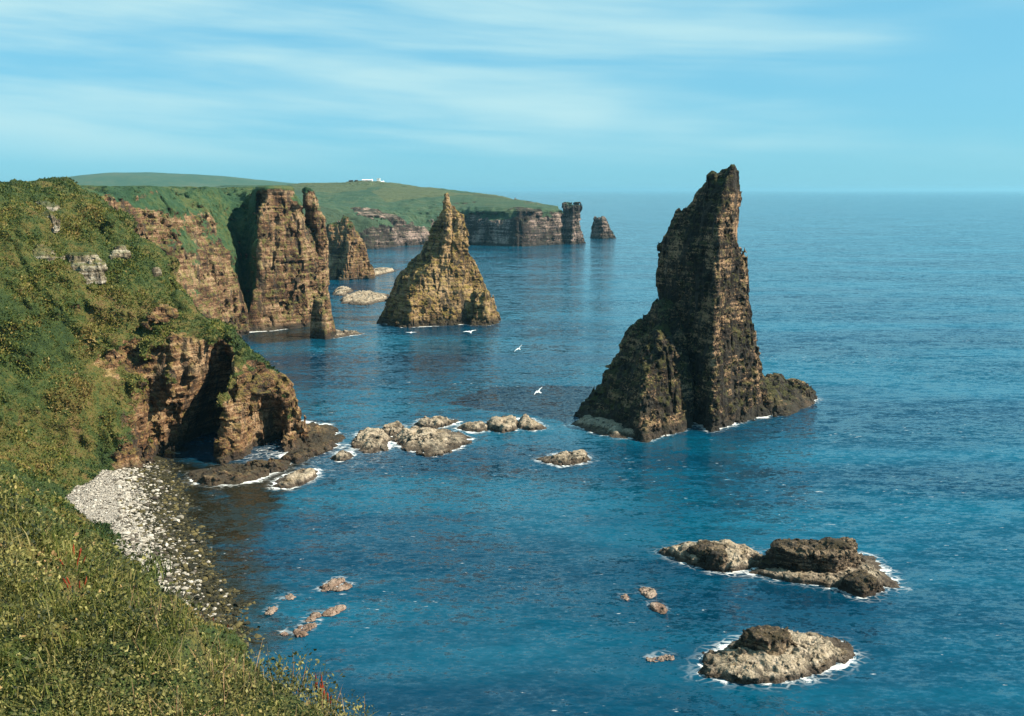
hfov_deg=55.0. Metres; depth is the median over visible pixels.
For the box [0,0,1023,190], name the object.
sky
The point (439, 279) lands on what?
sea stack
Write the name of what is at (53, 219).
rock outcrop
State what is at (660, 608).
reef rock
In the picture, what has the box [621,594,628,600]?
reef rock
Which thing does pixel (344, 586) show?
reef rock
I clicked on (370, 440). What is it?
skerry
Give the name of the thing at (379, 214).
headland
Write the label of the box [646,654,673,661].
reef rock
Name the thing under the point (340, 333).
skerry
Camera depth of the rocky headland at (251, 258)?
409.85 m
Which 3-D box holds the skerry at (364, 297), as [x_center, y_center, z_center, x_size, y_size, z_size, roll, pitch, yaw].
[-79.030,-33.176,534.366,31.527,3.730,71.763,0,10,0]
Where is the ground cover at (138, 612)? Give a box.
[0,462,374,715]
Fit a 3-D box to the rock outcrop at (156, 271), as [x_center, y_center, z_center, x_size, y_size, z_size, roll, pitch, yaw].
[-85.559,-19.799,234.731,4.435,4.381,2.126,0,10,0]
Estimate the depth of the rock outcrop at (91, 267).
221.11 m
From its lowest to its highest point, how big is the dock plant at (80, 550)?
1.086 m
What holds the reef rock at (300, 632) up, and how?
on the sea
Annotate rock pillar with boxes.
[310,297,336,339]
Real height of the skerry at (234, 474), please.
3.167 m
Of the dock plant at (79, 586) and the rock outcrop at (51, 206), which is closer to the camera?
the dock plant at (79, 586)
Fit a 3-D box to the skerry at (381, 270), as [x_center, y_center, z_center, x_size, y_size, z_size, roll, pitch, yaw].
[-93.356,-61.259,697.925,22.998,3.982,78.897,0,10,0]
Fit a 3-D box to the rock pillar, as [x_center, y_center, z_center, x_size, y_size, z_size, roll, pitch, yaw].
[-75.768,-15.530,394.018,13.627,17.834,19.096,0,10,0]
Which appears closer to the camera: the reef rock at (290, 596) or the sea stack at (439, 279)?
the reef rock at (290, 596)
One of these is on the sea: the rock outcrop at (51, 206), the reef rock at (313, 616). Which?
the reef rock at (313, 616)
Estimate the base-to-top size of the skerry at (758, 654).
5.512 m
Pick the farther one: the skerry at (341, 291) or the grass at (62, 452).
the skerry at (341, 291)
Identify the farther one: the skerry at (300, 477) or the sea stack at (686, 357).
the sea stack at (686, 357)
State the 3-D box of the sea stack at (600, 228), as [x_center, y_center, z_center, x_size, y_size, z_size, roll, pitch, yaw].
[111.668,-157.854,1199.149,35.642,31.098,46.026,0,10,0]
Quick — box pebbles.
[66,459,264,647]
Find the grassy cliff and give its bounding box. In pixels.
[0,177,390,715]
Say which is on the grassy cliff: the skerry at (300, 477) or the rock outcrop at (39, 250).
the rock outcrop at (39, 250)
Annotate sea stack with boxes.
[326,215,375,280]
[377,193,500,327]
[562,202,585,243]
[570,164,817,442]
[590,216,615,238]
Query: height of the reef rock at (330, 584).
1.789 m
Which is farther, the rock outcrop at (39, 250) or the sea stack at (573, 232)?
the sea stack at (573, 232)
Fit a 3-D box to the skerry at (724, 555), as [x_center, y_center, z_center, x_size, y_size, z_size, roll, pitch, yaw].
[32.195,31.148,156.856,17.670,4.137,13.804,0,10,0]
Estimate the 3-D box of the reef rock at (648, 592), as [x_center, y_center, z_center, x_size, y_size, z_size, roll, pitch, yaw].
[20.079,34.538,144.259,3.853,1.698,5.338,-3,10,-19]
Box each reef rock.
[265,606,277,614]
[282,593,295,600]
[293,622,316,636]
[302,612,321,621]
[319,577,344,591]
[322,604,345,616]
[331,582,352,591]
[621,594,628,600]
[639,587,656,598]
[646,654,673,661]
[650,602,667,613]
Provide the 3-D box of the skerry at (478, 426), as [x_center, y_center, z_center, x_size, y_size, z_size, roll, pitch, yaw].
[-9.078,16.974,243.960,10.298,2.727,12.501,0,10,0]
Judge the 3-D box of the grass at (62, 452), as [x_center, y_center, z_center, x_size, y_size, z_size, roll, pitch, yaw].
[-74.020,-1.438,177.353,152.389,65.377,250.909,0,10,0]
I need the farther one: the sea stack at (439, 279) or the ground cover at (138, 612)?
the sea stack at (439, 279)
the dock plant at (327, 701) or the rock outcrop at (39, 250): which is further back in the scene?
the rock outcrop at (39, 250)
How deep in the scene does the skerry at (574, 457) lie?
212.82 m
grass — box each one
[0,176,292,694]
[0,474,377,715]
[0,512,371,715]
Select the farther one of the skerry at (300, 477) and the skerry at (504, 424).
the skerry at (504, 424)
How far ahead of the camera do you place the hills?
3579.86 m
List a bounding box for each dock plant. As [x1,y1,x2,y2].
[59,543,85,587]
[63,576,86,602]
[311,674,331,707]
[322,686,335,715]
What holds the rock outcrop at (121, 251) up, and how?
on the grassy cliff
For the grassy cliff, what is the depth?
213.12 m
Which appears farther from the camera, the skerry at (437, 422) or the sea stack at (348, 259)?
the sea stack at (348, 259)
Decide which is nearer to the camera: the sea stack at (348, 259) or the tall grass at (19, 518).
the tall grass at (19, 518)
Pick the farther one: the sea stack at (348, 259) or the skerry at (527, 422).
the sea stack at (348, 259)
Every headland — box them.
[80,185,332,336]
[215,180,564,248]
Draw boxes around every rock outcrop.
[33,244,64,260]
[36,200,60,210]
[41,210,59,232]
[64,252,107,284]
[109,245,130,259]
[152,266,161,276]
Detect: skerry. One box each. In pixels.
[188,458,292,485]
[258,328,279,331]
[272,468,317,488]
[281,422,344,463]
[330,450,353,460]
[333,286,353,295]
[334,330,362,337]
[340,290,388,304]
[351,427,390,452]
[374,267,395,275]
[381,421,404,435]
[391,426,471,456]
[414,415,458,428]
[457,421,489,431]
[486,415,518,432]
[518,414,546,430]
[536,449,590,465]
[659,539,763,572]
[698,625,854,683]
[749,537,900,597]
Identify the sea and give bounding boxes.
[158,191,1023,715]
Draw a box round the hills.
[27,172,296,186]
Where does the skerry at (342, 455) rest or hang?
on the sea
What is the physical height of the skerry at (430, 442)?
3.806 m
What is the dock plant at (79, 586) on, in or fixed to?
on the grassy cliff
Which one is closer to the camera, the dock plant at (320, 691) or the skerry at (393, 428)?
the dock plant at (320, 691)
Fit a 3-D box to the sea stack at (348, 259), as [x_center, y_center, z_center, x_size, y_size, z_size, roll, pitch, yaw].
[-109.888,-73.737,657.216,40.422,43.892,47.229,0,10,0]
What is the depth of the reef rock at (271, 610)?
136.84 m
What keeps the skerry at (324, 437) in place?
on the sea
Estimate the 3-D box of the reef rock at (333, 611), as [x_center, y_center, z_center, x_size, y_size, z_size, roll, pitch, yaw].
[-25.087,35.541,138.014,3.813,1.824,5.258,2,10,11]
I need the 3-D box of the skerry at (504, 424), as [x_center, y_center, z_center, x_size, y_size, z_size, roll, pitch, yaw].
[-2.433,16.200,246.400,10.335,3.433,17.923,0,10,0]
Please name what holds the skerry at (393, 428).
on the sea
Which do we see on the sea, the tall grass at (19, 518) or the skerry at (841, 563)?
the skerry at (841, 563)

